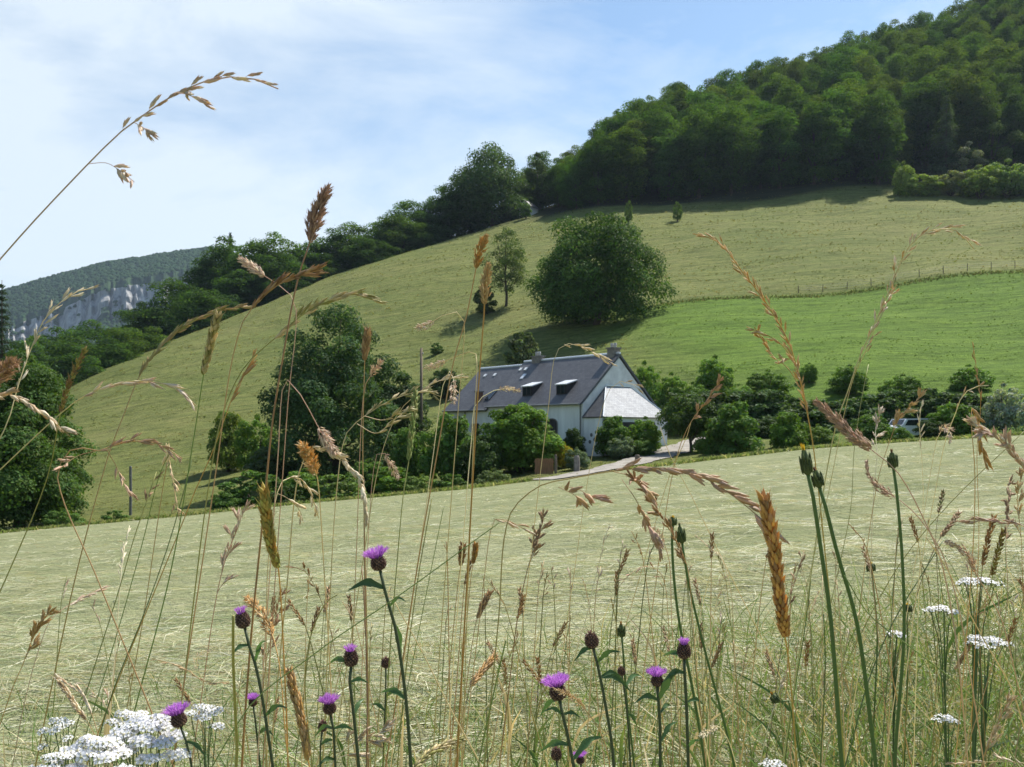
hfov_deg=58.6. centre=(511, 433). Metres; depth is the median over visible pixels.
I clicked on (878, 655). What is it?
bare stem
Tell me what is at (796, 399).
bush
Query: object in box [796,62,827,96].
beech tree
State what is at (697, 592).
grass stalk
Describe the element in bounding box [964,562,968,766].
grass stalk
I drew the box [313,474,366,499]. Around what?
bush
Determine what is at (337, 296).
grass stalk
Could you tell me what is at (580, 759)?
knapweed
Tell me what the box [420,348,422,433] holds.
utility pole
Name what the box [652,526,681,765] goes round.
grass stalk
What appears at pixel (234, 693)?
bare stem
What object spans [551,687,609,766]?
grass stalk
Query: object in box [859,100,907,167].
beech tree
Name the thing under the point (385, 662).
knapweed
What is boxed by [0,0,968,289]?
sky
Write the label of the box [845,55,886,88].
beech tree
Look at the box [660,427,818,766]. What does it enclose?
bare stem
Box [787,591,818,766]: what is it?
grass stalk
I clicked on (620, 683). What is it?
grass stalk
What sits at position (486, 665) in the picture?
grass stalk
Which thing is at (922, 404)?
grass stalk
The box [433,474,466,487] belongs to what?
bush
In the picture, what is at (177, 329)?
grass stalk
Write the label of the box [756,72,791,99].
beech tree
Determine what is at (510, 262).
ash tree
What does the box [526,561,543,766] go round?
grass stalk
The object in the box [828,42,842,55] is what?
beech tree
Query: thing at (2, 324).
cypress tree
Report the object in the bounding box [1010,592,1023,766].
grass stalk
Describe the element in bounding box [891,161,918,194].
bush
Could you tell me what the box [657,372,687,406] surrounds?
young shrub
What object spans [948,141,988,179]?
hawthorn tree
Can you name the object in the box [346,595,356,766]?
grass stalk
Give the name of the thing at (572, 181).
beech tree
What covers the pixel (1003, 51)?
beech tree
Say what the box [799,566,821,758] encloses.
grass stalk
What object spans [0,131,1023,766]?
ground
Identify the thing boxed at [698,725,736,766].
grass stalk
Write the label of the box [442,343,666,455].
farmhouse
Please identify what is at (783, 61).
beech tree
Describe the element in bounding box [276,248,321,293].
deciduous tree
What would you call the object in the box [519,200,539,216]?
barn
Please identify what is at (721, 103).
beech tree
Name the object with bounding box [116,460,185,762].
grass stalk
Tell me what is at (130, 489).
fence post
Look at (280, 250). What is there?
deciduous tree
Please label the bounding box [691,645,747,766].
grass stalk
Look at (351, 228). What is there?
deciduous tree
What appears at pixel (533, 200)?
deciduous tree
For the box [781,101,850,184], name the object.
beech tree
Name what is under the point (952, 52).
beech tree
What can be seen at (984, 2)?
beech tree
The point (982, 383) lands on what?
grass stalk
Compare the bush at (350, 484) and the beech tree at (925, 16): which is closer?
the bush at (350, 484)
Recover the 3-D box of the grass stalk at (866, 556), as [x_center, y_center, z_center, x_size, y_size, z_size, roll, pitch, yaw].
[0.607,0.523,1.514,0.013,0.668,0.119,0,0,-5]
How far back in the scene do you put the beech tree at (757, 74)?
291.80 m
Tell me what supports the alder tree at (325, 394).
on the ground at (670, 347)
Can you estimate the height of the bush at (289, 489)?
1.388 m
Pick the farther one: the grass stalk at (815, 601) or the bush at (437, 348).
the bush at (437, 348)
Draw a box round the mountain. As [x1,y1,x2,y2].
[0,253,224,355]
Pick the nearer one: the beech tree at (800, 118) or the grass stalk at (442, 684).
the grass stalk at (442, 684)
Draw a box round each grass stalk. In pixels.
[0,71,278,259]
[0,284,99,437]
[0,343,89,591]
[0,355,21,386]
[0,377,196,469]
[0,387,77,435]
[0,604,59,723]
[12,585,110,766]
[35,303,255,766]
[49,576,69,754]
[53,671,110,766]
[54,432,181,766]
[57,677,107,766]
[66,469,165,764]
[77,443,173,762]
[77,599,126,764]
[77,679,149,766]
[86,346,257,766]
[104,636,120,765]
[104,689,112,766]
[109,525,131,764]
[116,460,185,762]
[120,309,222,763]
[127,660,133,766]
[153,659,251,766]
[172,261,328,764]
[173,677,219,766]
[174,288,388,765]
[192,499,254,761]
[193,649,217,766]
[231,665,244,766]
[237,254,296,766]
[241,183,334,766]
[242,592,289,766]
[256,380,340,766]
[257,480,288,766]
[259,588,291,737]
[260,651,267,766]
[265,476,318,766]
[266,595,275,766]
[268,446,368,766]
[270,695,279,763]
[282,663,313,766]
[284,597,345,766]
[287,562,356,764]
[294,603,320,766]
[296,440,333,766]
[301,576,312,766]
[312,586,329,766]
[315,639,355,766]
[319,585,329,766]
[321,626,338,766]
[322,385,440,766]
[330,717,398,766]
[332,373,468,766]
[342,601,403,766]
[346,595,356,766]
[347,358,383,766]
[358,453,400,744]
[360,325,372,766]
[367,623,372,766]
[374,586,391,766]
[382,388,419,766]
[385,234,488,766]
[390,371,458,766]
[413,312,464,766]
[414,734,469,766]
[423,352,476,758]
[436,602,451,766]
[439,541,467,766]
[444,541,451,766]
[445,385,520,766]
[448,560,472,766]
[454,538,479,766]
[455,587,494,766]
[456,261,493,766]
[458,651,500,763]
[459,641,465,766]
[462,519,534,766]
[482,577,488,766]
[484,458,789,766]
[486,630,518,766]
[486,639,538,766]
[487,579,626,766]
[492,658,511,766]
[499,508,554,766]
[500,593,527,760]
[507,343,616,766]
[507,686,546,766]
[508,658,553,766]
[517,586,529,766]
[521,658,583,766]
[523,620,568,766]
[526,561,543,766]
[528,685,543,766]
[532,571,554,766]
[535,656,545,766]
[539,524,614,766]
[541,631,558,765]
[547,380,642,766]
[547,566,561,766]
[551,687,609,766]
[555,615,571,766]
[563,632,570,766]
[567,567,635,766]
[582,578,604,766]
[584,566,602,766]
[593,548,630,766]
[608,539,625,766]
[611,597,627,766]
[613,569,619,766]
[618,531,669,766]
[618,561,673,766]
[619,545,653,766]
[625,470,706,766]
[627,626,635,756]
[630,638,642,766]
[631,373,724,766]
[643,562,667,766]
[650,663,666,766]
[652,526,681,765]
[660,623,682,765]
[667,611,722,764]
[669,543,701,766]
[671,562,692,766]
[676,540,708,766]
[678,628,683,766]
[683,624,726,759]
[690,640,737,766]
[691,577,715,766]
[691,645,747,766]
[693,233,844,764]
[695,535,734,766]
[698,622,722,744]
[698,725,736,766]
[702,568,728,756]
[708,531,714,760]
[710,621,726,765]
[711,648,756,766]
[717,555,747,766]
[719,642,797,766]
[720,638,810,761]
[731,641,740,761]
[739,550,768,766]
[755,483,796,766]
[759,668,793,766]
[764,549,805,764]
[764,649,797,766]
[773,315,881,758]
[774,655,784,763]
[782,222,980,766]
[783,561,798,746]
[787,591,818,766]
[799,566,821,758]
[807,600,816,765]
[808,650,913,766]
[813,397,968,766]
[819,575,824,764]
[823,612,859,765]
[823,669,826,729]
[832,549,838,766]
[834,581,846,766]
[839,667,862,765]
[844,388,926,752]
[845,405,886,761]
[848,523,912,766]
[849,509,961,766]
[861,545,892,766]
[865,459,984,766]
[880,514,904,766]
[884,423,954,766]
[886,521,901,766]
[897,381,988,749]
[908,515,938,766]
[913,400,924,766]
[919,563,1021,731]
[922,642,974,766]
[926,537,1023,729]
[928,517,960,742]
[928,592,995,766]
[932,489,945,763]
[937,634,957,766]
[944,539,1023,709]
[945,752,1023,766]
[954,408,993,766]
[957,516,1022,525]
[960,473,1016,766]
[962,416,1023,468]
[963,543,999,765]
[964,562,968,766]
[969,342,981,766]
[978,512,997,766]
[978,713,1023,766]
[981,602,1022,765]
[981,691,1018,766]
[987,617,1017,766]
[988,527,1006,766]
[996,592,1003,765]
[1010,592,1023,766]
[1013,701,1023,766]
[1014,466,1023,602]
[1016,576,1023,591]
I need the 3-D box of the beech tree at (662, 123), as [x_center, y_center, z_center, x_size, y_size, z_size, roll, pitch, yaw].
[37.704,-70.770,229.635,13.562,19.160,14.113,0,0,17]
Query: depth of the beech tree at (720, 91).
267.37 m
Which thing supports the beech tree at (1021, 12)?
on the ground at (670, 347)
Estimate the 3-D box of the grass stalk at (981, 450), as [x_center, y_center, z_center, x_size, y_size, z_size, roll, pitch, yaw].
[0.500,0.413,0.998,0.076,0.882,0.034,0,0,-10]
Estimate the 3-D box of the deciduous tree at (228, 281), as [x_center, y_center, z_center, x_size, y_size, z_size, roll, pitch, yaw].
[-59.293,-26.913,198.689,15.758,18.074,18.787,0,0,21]
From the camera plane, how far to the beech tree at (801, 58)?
287.89 m
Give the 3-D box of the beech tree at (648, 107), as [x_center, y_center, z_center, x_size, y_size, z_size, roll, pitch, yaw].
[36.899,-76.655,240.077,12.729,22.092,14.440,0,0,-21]
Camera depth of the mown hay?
4.48 m
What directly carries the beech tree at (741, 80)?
on the ground at (670, 347)
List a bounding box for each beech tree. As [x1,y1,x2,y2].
[519,151,556,207]
[542,162,566,207]
[552,153,564,163]
[554,157,582,206]
[556,158,591,208]
[560,145,579,159]
[563,153,573,162]
[572,129,621,204]
[574,144,591,198]
[575,138,607,202]
[587,117,609,137]
[595,108,648,193]
[602,118,662,198]
[602,126,649,202]
[615,98,647,132]
[636,100,665,134]
[636,104,681,194]
[641,95,659,107]
[646,129,697,199]
[649,118,680,176]
[656,98,682,130]
[658,82,682,100]
[664,81,692,105]
[665,108,729,197]
[668,83,695,121]
[674,85,724,123]
[674,102,722,141]
[679,99,730,186]
[697,75,726,93]
[704,100,762,193]
[706,68,742,94]
[706,85,729,104]
[708,101,733,125]
[721,80,756,104]
[726,108,750,126]
[728,86,753,114]
[728,88,755,110]
[734,117,764,185]
[736,66,750,82]
[739,95,762,120]
[741,121,782,188]
[742,60,767,92]
[744,64,771,99]
[749,105,810,187]
[751,100,777,138]
[753,65,784,96]
[753,110,789,175]
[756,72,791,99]
[756,74,786,114]
[765,56,787,65]
[768,78,809,114]
[774,57,791,76]
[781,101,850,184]
[782,57,810,91]
[784,92,817,162]
[785,113,811,176]
[789,56,811,81]
[795,77,818,102]
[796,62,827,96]
[797,94,845,176]
[806,46,819,61]
[807,46,833,67]
[809,88,865,179]
[813,52,840,78]
[814,43,866,92]
[818,53,862,99]
[822,86,868,172]
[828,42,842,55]
[830,78,877,153]
[836,30,864,51]
[837,71,867,104]
[845,40,856,47]
[845,47,868,59]
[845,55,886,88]
[848,90,907,184]
[850,37,883,71]
[855,79,895,105]
[856,30,871,44]
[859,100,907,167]
[864,55,882,81]
[868,22,899,53]
[871,45,890,73]
[871,73,895,97]
[873,30,902,72]
[873,88,902,115]
[877,107,917,167]
[881,30,908,52]
[881,52,912,99]
[882,78,908,103]
[886,19,907,33]
[891,43,917,76]
[894,76,943,156]
[896,28,931,67]
[899,45,957,103]
[900,45,941,91]
[901,77,967,165]
[902,10,935,32]
[909,28,934,49]
[912,11,933,25]
[920,70,993,164]
[921,29,951,64]
[923,65,958,90]
[925,14,960,40]
[925,63,976,114]
[928,37,969,72]
[936,15,962,44]
[941,0,973,22]
[948,2,1000,35]
[952,19,990,44]
[954,14,994,58]
[955,81,1011,167]
[958,31,991,74]
[958,60,1002,102]
[966,0,1000,12]
[972,38,1020,75]
[981,57,1023,108]
[983,43,1002,61]
[985,3,1020,33]
[989,20,1023,59]
[989,87,1023,164]
[991,16,1023,64]
[993,72,1023,140]
[1006,51,1023,93]
[1007,25,1023,54]
[1014,0,1023,9]
[1015,8,1023,37]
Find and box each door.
[547,418,557,434]
[622,422,654,436]
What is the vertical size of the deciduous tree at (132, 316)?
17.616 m
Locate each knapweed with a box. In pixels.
[163,700,205,766]
[231,605,286,766]
[244,692,273,766]
[315,692,353,766]
[318,719,335,766]
[326,642,367,766]
[347,544,412,766]
[372,655,402,765]
[540,671,604,766]
[550,746,561,766]
[573,750,586,766]
[575,630,631,766]
[617,665,639,766]
[634,665,680,766]
[662,637,703,766]
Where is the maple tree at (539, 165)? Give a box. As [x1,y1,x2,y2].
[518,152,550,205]
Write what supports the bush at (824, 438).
on the ground at (670, 347)
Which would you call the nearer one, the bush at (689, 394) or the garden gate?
the garden gate
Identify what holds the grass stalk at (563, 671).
on the ground at (670, 347)
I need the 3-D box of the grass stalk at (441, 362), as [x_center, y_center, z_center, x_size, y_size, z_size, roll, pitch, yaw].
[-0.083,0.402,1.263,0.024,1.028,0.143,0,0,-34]
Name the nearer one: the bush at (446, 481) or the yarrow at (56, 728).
the yarrow at (56, 728)
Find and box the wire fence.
[798,261,1015,292]
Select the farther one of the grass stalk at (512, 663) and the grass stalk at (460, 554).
the grass stalk at (460, 554)
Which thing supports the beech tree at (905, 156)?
on the ground at (670, 347)
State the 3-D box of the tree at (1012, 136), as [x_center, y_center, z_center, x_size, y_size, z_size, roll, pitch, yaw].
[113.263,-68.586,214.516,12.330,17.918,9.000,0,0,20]
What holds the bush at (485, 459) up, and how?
on the ground at (670, 347)
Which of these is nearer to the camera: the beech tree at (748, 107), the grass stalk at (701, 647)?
the grass stalk at (701, 647)
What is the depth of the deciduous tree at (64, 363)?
148.47 m
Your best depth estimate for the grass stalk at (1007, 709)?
0.92 m
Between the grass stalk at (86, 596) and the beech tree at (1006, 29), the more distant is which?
the beech tree at (1006, 29)
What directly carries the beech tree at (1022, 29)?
on the ground at (670, 347)
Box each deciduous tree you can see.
[5,340,67,389]
[26,326,99,372]
[40,345,105,388]
[50,319,118,365]
[85,337,135,370]
[90,327,149,368]
[110,301,178,342]
[122,326,170,356]
[135,277,201,336]
[158,287,223,341]
[166,257,221,307]
[185,289,242,333]
[186,235,245,294]
[204,269,271,319]
[215,241,274,315]
[229,252,294,303]
[233,231,305,293]
[248,253,317,306]
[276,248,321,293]
[287,252,342,292]
[290,240,335,273]
[307,227,349,268]
[311,260,346,282]
[325,221,371,268]
[338,234,378,270]
[342,237,387,269]
[361,241,399,262]
[364,214,406,256]
[371,213,423,256]
[378,199,429,249]
[400,222,439,252]
[402,206,453,247]
[412,187,468,241]
[417,175,496,240]
[437,175,489,232]
[486,192,523,226]
[494,190,540,221]
[510,170,560,209]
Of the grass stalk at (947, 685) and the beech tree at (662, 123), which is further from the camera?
the beech tree at (662, 123)
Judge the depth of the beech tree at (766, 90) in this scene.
258.07 m
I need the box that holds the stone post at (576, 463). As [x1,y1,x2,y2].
[574,455,579,471]
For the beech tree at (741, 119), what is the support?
on the ground at (670, 347)
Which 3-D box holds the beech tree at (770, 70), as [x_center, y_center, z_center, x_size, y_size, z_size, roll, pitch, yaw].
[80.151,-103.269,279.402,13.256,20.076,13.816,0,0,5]
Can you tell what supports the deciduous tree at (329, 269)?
on the ground at (670, 347)
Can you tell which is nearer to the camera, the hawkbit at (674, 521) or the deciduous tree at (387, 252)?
the hawkbit at (674, 521)
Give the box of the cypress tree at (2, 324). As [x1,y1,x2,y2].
[0,284,20,418]
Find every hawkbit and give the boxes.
[617,621,634,766]
[668,515,705,766]
[676,522,735,766]
[770,692,801,766]
[799,443,843,766]
[811,467,877,766]
[866,562,877,766]
[887,449,905,766]
[903,602,911,766]
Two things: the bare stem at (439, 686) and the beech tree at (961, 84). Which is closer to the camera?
the bare stem at (439, 686)
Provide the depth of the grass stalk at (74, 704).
0.98 m
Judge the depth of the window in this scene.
68.61 m
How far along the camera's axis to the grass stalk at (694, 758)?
1.35 m
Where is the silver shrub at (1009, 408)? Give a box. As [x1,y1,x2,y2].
[981,382,1023,432]
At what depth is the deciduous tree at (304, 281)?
198.51 m
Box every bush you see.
[41,508,86,526]
[97,510,129,522]
[206,411,249,471]
[209,487,244,510]
[217,470,290,506]
[233,413,277,470]
[242,443,301,481]
[270,485,305,503]
[280,467,327,500]
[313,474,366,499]
[344,458,395,492]
[371,466,417,493]
[388,422,436,482]
[400,473,436,490]
[416,412,472,479]
[427,367,461,398]
[430,343,443,354]
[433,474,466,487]
[457,429,504,481]
[473,286,497,314]
[474,468,512,483]
[477,402,568,471]
[502,332,539,364]
[520,203,531,218]
[555,442,573,467]
[563,427,586,456]
[564,446,591,469]
[594,414,629,455]
[606,434,635,458]
[624,200,632,222]
[624,416,662,450]
[629,438,656,456]
[658,390,716,434]
[672,201,682,221]
[690,389,736,417]
[691,428,716,452]
[703,399,764,454]
[718,389,775,431]
[747,388,804,425]
[747,416,777,437]
[769,411,811,447]
[787,398,806,421]
[789,399,842,433]
[803,423,837,444]
[818,399,863,425]
[835,393,914,429]
[850,410,890,440]
[869,388,930,423]
[877,425,914,440]
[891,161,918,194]
[893,174,944,196]
[906,387,945,416]
[912,418,952,437]
[913,391,984,422]
[925,402,978,435]
[928,170,971,195]
[954,164,1008,198]
[963,393,998,421]
[986,159,1023,197]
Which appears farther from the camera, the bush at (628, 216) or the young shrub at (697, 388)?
the bush at (628, 216)
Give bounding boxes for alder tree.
[255,301,407,480]
[366,369,434,455]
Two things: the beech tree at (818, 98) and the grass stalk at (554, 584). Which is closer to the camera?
the grass stalk at (554, 584)
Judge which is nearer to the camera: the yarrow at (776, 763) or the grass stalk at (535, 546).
the yarrow at (776, 763)
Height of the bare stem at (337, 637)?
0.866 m
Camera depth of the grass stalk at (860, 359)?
1.09 m
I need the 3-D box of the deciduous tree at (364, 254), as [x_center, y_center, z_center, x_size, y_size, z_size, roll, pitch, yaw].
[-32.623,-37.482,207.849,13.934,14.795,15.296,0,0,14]
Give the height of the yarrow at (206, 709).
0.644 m
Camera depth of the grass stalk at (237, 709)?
2.01 m
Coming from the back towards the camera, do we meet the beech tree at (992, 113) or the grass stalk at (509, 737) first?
the beech tree at (992, 113)
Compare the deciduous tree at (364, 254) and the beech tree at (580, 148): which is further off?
the beech tree at (580, 148)
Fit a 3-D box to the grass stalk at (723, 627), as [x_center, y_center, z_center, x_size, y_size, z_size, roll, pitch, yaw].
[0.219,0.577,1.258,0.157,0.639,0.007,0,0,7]
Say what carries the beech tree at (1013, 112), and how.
on the ground at (670, 347)
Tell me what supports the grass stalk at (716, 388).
on the ground at (670, 347)
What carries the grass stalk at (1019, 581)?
on the ground at (670, 347)
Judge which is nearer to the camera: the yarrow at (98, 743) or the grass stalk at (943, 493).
the yarrow at (98, 743)
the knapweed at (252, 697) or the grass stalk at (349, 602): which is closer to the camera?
the knapweed at (252, 697)
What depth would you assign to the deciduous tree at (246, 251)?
204.64 m
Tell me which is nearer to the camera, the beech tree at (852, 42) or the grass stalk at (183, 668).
the grass stalk at (183, 668)
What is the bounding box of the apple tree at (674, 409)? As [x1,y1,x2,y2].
[654,393,716,452]
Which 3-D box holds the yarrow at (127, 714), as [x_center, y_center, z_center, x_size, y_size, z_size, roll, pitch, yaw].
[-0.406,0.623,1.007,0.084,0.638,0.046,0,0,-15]
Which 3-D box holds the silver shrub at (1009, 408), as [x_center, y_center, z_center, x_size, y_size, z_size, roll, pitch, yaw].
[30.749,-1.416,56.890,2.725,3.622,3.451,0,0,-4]
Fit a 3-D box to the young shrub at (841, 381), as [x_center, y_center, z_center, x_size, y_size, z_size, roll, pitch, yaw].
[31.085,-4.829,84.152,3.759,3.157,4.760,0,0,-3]
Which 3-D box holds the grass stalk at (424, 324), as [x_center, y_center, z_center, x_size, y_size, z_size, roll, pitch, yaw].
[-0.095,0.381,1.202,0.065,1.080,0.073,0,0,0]
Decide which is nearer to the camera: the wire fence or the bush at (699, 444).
the bush at (699, 444)
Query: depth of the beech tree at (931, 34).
279.69 m
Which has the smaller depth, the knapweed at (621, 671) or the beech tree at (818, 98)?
the knapweed at (621, 671)
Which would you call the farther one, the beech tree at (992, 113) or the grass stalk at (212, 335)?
the beech tree at (992, 113)
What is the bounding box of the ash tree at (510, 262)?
[480,226,528,306]
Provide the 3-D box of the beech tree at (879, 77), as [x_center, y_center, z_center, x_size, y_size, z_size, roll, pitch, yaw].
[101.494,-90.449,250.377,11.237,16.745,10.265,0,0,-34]
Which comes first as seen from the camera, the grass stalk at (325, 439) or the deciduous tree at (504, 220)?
the grass stalk at (325, 439)
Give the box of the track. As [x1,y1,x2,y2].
[531,437,704,479]
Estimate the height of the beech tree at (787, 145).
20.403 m
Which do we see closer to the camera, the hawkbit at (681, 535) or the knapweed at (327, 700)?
the knapweed at (327, 700)
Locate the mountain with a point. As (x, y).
(98, 303)
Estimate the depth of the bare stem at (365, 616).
1.02 m
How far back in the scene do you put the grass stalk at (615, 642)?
1.53 m
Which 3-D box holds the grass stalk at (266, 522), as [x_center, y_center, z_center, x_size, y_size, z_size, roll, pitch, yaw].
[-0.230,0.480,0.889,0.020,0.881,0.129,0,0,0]
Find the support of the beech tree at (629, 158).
on the ground at (670, 347)
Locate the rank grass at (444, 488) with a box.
[0,268,1023,532]
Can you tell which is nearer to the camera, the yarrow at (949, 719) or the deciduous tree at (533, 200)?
the yarrow at (949, 719)
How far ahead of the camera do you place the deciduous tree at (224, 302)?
187.49 m
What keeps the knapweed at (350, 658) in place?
on the ground at (670, 347)
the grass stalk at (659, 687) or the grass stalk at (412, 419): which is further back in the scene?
the grass stalk at (659, 687)
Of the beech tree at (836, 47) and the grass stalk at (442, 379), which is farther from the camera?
the beech tree at (836, 47)
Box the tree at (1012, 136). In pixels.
[967,103,1023,164]
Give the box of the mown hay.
[0,436,1023,766]
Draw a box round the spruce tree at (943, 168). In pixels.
[920,95,967,183]
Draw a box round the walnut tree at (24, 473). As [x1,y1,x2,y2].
[0,348,99,529]
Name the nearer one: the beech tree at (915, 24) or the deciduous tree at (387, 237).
the deciduous tree at (387, 237)
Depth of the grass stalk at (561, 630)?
2.28 m
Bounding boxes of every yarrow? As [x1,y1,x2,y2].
[28,751,83,766]
[37,717,74,765]
[59,734,135,766]
[100,713,191,766]
[103,709,148,766]
[184,703,224,766]
[758,758,786,766]
[885,630,901,762]
[921,604,958,766]
[931,713,960,766]
[955,577,1009,766]
[966,635,1011,766]
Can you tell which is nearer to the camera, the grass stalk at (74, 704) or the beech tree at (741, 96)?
the grass stalk at (74, 704)
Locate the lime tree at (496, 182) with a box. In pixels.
[449,141,532,228]
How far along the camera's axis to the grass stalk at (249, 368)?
1.15 m
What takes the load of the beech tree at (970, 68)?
on the ground at (670, 347)
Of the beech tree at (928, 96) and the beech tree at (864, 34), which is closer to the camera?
the beech tree at (928, 96)
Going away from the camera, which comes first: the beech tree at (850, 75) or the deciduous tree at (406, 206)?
the deciduous tree at (406, 206)
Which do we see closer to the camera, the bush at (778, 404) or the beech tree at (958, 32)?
the bush at (778, 404)
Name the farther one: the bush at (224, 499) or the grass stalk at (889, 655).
the bush at (224, 499)
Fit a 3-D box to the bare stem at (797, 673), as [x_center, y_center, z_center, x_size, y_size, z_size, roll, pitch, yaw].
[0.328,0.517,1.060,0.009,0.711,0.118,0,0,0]
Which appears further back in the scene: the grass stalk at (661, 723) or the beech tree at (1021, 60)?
the beech tree at (1021, 60)
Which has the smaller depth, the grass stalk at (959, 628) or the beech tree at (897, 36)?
the grass stalk at (959, 628)
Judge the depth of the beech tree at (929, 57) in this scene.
246.57 m
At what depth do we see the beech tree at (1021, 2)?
301.27 m
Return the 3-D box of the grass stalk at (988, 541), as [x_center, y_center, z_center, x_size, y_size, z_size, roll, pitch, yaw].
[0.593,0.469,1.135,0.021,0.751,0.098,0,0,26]
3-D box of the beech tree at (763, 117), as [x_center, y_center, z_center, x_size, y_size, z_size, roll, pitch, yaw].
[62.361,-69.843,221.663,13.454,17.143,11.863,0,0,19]
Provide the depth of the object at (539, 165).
229.18 m
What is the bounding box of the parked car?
[888,418,932,434]
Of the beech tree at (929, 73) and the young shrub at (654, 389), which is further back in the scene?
the beech tree at (929, 73)
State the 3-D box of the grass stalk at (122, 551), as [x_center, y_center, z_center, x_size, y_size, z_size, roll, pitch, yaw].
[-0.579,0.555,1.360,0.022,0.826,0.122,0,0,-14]
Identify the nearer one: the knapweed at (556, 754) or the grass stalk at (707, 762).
the knapweed at (556, 754)
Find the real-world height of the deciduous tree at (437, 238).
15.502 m
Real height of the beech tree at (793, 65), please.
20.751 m
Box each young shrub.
[636,360,664,406]
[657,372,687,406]
[679,381,706,394]
[693,354,736,399]
[726,383,751,399]
[745,369,794,392]
[799,362,818,382]
[826,364,869,394]
[877,374,924,396]
[947,364,995,390]
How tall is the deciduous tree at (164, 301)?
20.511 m
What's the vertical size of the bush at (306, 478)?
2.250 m
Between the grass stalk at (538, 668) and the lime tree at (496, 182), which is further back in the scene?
the lime tree at (496, 182)
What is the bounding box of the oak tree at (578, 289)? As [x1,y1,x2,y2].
[523,209,678,324]
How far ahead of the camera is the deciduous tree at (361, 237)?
209.77 m
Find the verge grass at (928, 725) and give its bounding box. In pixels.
[0,537,1023,766]
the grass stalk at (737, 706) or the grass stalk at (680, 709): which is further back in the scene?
the grass stalk at (737, 706)
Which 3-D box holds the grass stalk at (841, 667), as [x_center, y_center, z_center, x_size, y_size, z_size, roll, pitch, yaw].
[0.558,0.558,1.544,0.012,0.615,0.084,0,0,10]
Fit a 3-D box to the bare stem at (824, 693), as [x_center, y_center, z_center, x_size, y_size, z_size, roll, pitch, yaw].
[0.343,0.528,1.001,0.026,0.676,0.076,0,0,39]
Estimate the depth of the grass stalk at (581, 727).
2.14 m
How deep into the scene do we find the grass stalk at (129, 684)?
1.34 m
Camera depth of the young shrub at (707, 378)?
82.85 m
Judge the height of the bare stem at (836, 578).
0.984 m
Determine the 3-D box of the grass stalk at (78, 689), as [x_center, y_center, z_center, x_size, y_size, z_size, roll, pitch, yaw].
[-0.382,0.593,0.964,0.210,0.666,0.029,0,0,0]
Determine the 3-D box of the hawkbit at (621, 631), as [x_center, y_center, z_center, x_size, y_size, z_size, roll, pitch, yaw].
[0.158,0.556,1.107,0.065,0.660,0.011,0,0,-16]
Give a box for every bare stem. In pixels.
[91,460,191,766]
[211,522,498,766]
[232,615,238,766]
[305,594,337,766]
[361,566,367,766]
[363,479,368,766]
[391,508,443,766]
[392,597,481,766]
[397,499,431,766]
[449,618,602,766]
[477,640,505,766]
[590,424,690,766]
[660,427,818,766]
[692,572,710,766]
[785,583,810,764]
[794,364,868,766]
[802,431,1023,765]
[820,614,825,766]
[844,537,945,766]
[844,575,1018,766]
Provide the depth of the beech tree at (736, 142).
210.09 m
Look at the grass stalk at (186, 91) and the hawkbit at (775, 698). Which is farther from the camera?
the hawkbit at (775, 698)
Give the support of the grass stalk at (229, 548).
on the ground at (670, 347)
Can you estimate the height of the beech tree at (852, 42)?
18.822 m
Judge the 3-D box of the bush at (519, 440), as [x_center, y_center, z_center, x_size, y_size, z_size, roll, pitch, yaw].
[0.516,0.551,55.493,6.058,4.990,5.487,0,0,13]
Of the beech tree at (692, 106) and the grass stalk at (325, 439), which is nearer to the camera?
the grass stalk at (325, 439)
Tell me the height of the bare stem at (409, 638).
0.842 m
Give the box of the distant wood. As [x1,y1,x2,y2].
[0,245,247,353]
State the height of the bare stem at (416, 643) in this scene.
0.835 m
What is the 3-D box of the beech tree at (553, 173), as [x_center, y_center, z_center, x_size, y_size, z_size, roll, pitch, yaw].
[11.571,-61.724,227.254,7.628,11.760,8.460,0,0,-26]
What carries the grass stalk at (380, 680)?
on the ground at (670, 347)
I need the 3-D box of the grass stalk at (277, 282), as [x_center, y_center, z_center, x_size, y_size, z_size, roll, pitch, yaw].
[-0.300,0.384,0.958,0.258,1.115,0.015,0,0,22]
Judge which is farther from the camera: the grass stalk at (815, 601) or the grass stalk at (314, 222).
the grass stalk at (815, 601)
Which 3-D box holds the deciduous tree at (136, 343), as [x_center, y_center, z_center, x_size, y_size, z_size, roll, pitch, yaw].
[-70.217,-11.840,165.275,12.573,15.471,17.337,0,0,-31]
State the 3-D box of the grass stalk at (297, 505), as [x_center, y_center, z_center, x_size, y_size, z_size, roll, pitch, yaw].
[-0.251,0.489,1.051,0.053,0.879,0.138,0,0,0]
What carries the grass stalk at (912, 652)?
on the ground at (670, 347)
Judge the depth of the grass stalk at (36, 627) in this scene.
1.01 m
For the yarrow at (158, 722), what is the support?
on the ground at (670, 347)
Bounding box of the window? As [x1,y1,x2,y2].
[471,423,478,435]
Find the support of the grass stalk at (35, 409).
on the ground at (670, 347)
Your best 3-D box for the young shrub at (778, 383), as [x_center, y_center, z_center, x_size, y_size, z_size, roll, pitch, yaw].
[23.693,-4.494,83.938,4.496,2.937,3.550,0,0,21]
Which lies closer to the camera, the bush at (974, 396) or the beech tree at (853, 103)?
the bush at (974, 396)
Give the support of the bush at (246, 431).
on the ground at (670, 347)
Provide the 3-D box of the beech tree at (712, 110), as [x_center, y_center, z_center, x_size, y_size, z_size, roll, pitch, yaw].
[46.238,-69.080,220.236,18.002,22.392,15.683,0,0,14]
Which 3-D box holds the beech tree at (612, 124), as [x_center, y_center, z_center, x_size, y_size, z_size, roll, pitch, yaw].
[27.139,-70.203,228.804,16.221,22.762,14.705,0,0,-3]
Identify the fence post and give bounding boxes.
[129,466,131,514]
[554,454,556,473]
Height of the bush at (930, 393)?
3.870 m
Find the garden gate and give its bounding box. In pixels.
[534,458,553,473]

